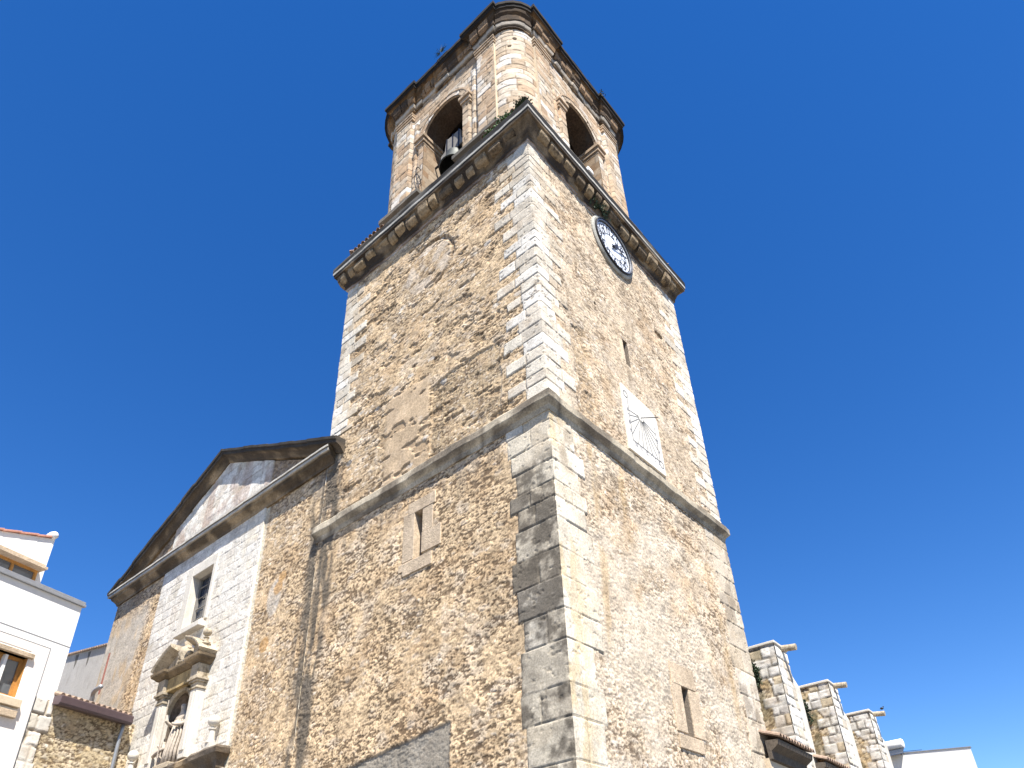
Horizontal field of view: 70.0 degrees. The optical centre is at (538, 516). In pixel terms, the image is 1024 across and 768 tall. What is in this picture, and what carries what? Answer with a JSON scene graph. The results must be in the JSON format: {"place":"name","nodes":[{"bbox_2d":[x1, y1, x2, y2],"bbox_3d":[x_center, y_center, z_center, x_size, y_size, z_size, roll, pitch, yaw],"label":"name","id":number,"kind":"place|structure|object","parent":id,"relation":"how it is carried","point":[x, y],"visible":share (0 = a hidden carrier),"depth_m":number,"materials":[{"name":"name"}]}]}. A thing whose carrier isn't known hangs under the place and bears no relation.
{"place":"outdoors","nodes":[
{"label":"outdoors","id":0,"kind":"place"},
{"bbox_2d":[14,684,134,767],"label":"stone house","id":1,"kind":"structure","parent":0,"point":[64,730],"depth_m":20.82,"materials":[{"name":"beige stone"}]},
{"bbox_2d":[57,643,107,699],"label":"grey house","id":2,"kind":"structure","parent":0,"point":[80,673],"depth_m":27.78,"materials":[{"name":"paint"}]},
{"bbox_2d":[414,167,420,188],"bbox_3d":[-4.168,-11.663,25.273,0.288,1.375,0.270,-26,-38,31],"label":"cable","id":3,"kind":"object","parent":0,"point":[416,178],"visible":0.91,"depth_m":25.24,"materials":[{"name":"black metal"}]},
{"bbox_2d":[0,0,1023,767],"label":"sky","id":4,"kind":"structure","parent":0,"point":[834,189],"materials":[{"name":"blue"}]},
{"bbox_2d":[890,746,976,767],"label":"white building","id":5,"kind":"structure","parent":0,"point":[959,757],"depth_m":34.67,"materials":[{"name":"paint"}]},
{"bbox_2d":[885,739,904,755],"bbox_3d":[17.488,11.494,36.125,1.100,0.855,0.990,-26,-38,31],"label":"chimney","id":6,"kind":"object","parent":5,"relation":"on","point":[896,746],"visible":0.54,"depth_m":36.07,"materials":[{"name":"white metal"}]},
{"label":"ground","id":7,"kind":"structure","parent":0,"visible":0},
{"bbox_2d":[0,528,58,582],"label":"house","id":8,"kind":"structure","parent":7,"relation":"on","point":[26,554],"depth_m":23.35,"materials":[{"name":"paint"}]},
{"bbox_2d":[0,555,37,580],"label":"window frame","id":9,"kind":"structure","parent":8,"relation":"in","point":[11,561],"depth_m":23.04,"materials":[{"name":"brown wood"}]},
{"bbox_2d":[0,566,86,767],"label":"white house","id":10,"kind":"structure","parent":7,"relation":"on","point":[38,622],"depth_m":20.23,"materials":[{"name":"paint"}]},
{"bbox_2d":[0,652,27,718],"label":"window","id":11,"kind":"structure","parent":10,"relation":"in","point":[12,668],"depth_m":19.66,"materials":[{"name":"brown wood"}]},
{"bbox_2d":[94,435,893,767],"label":"church","id":12,"kind":"structure","parent":7,"relation":"on","point":[210,593],"depth_m":21.61,"materials":[{"name":"beige stone"}]},
{"bbox_2d":[151,742,165,764],"bbox_3d":[-10.684,6.670,20.528,0.383,0.708,0.493,5,-33,-13],"label":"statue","id":13,"kind":"object","parent":12,"relation":"attached to","point":[161,750],"visible":0.68,"depth_m":20.49,"materials":[{"name":"stone"}]},
{"bbox_2d":[152,700,187,767],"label":"statue","id":14,"kind":"object","parent":12,"relation":"on","point":[170,752],"visible":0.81,"depth_m":20.40,"materials":[{"name":"stone"}]},
{"bbox_2d":[173,552,219,639],"bbox_3d":[-10.756,2.634,23.393,1.810,2.550,0.740,-26,-38,31],"label":"window","id":15,"kind":"structure","parent":12,"relation":"in","point":[194,611],"depth_m":23.54,"materials":[{"name":"stone"}]},
{"bbox_2d":[751,658,762,687],"bbox_3d":[6.111,4.490,20.798,0.483,0.887,0.136,-26,-38,31],"label":"wall plant","id":16,"kind":"object","parent":12,"relation":"attached to","point":[756,672],"depth_m":20.71,"materials":[{"name":"green plant"}]},
{"bbox_2d":[803,699,813,723],"bbox_3d":[8.809,6.453,24.141,0.482,0.903,0.130,-26,-38,31],"label":"wall plant","id":17,"kind":"object","parent":12,"relation":"attached to","point":[807,713],"depth_m":24.05,"materials":[{"name":"green plant"}]},
{"bbox_2d":[291,0,768,767],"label":"bell tower","id":18,"kind":"structure","parent":7,"relation":"on","point":[523,556],"depth_m":17.57,"materials":[{"name":"stone"}]},
{"bbox_2d":[398,490,441,577],"bbox_3d":[-2.616,0.444,16.913,1.400,1.920,0.374,-26,-38,31],"label":"slit window","id":19,"kind":"structure","parent":18,"relation":"in","point":[420,535],"depth_m":16.81,"materials":[{"name":"stone"}]},
{"bbox_2d":[434,46,445,58],"bbox_3d":[-3.774,-17.911,27.985,0.794,0.487,0.291,-26,-38,31],"label":"wall plant","id":20,"kind":"object","parent":18,"relation":"attached to","point":[438,54],"depth_m":27.93,"materials":[{"name":"green plant"}]},
{"bbox_2d":[435,129,462,174],"bbox_3d":[-2.948,-12.905,25.993,1.776,2.070,1.139,-7,-32,5],"label":"bell","id":21,"kind":"object","parent":18,"relation":"hanging from","point":[454,142],"visible":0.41,"depth_m":25.90,"materials":[{"name":"grey metal"}]},
{"bbox_2d":[483,108,515,137],"bbox_3d":[-1.145,-11.655,21.616,1.406,0.424,0.404,-26,-38,31],"label":"wall plant","id":22,"kind":"object","parent":18,"relation":"attached to","point":[506,115],"depth_m":21.59,"materials":[{"name":"green plant"}]},
{"bbox_2d":[513,96,532,107],"bbox_3d":[-0.456,-12.236,21.692,0.632,0.328,0.651,-26,-38,31],"label":"wall plant","id":23,"kind":"object","parent":18,"relation":"attached to","point":[521,100],"depth_m":21.55,"materials":[{"name":"green plant"}]},
{"bbox_2d":[589,194,610,220],"bbox_3d":[1.931,-9.826,23.088,1.038,0.762,0.387,25,-42,-38],"label":"wall plant","id":24,"kind":"object","parent":18,"relation":"attached to","point":[596,205],"depth_m":22.90,"materials":[{"name":"green plant"}]},
{"bbox_2d":[590,215,632,279],"bbox_3d":[2.356,-8.456,22.942,0.180,2.220,2.220,-26,-38,31],"label":"clock","id":25,"kind":"object","parent":18,"relation":"attached to","point":[612,247],"visible":1,"depth_m":22.84,"materials":[{"name":"white metal"}]},
{"bbox_2d":[619,338,630,367],"bbox_3d":[2.346,-4.509,20.547,0.350,1.380,0.840,-26,-38,31],"label":"slit window","id":26,"kind":"structure","parent":18,"relation":"in","point":[623,344],"depth_m":20.50,"materials":[{"name":"beige stone"}]},
{"bbox_2d":[619,383,665,476],"bbox_3d":[2.919,-2.361,19.069,0.555,2.178,1.740,-26,-38,31],"label":"sundial","id":27,"kind":"object","parent":18,"relation":"attached to","point":[642,433],"visible":1,"depth_m":19.07,"materials":[{"name":"white paint"}]},
{"bbox_2d":[668,661,705,754],"bbox_3d":[3.008,4.076,15.380,0.374,1.820,1.160,-26,-38,31],"label":"slit window","id":28,"kind":"structure","parent":18,"relation":"in","point":[686,704],"depth_m":15.29,"materials":[{"name":"stone"}]}
]}

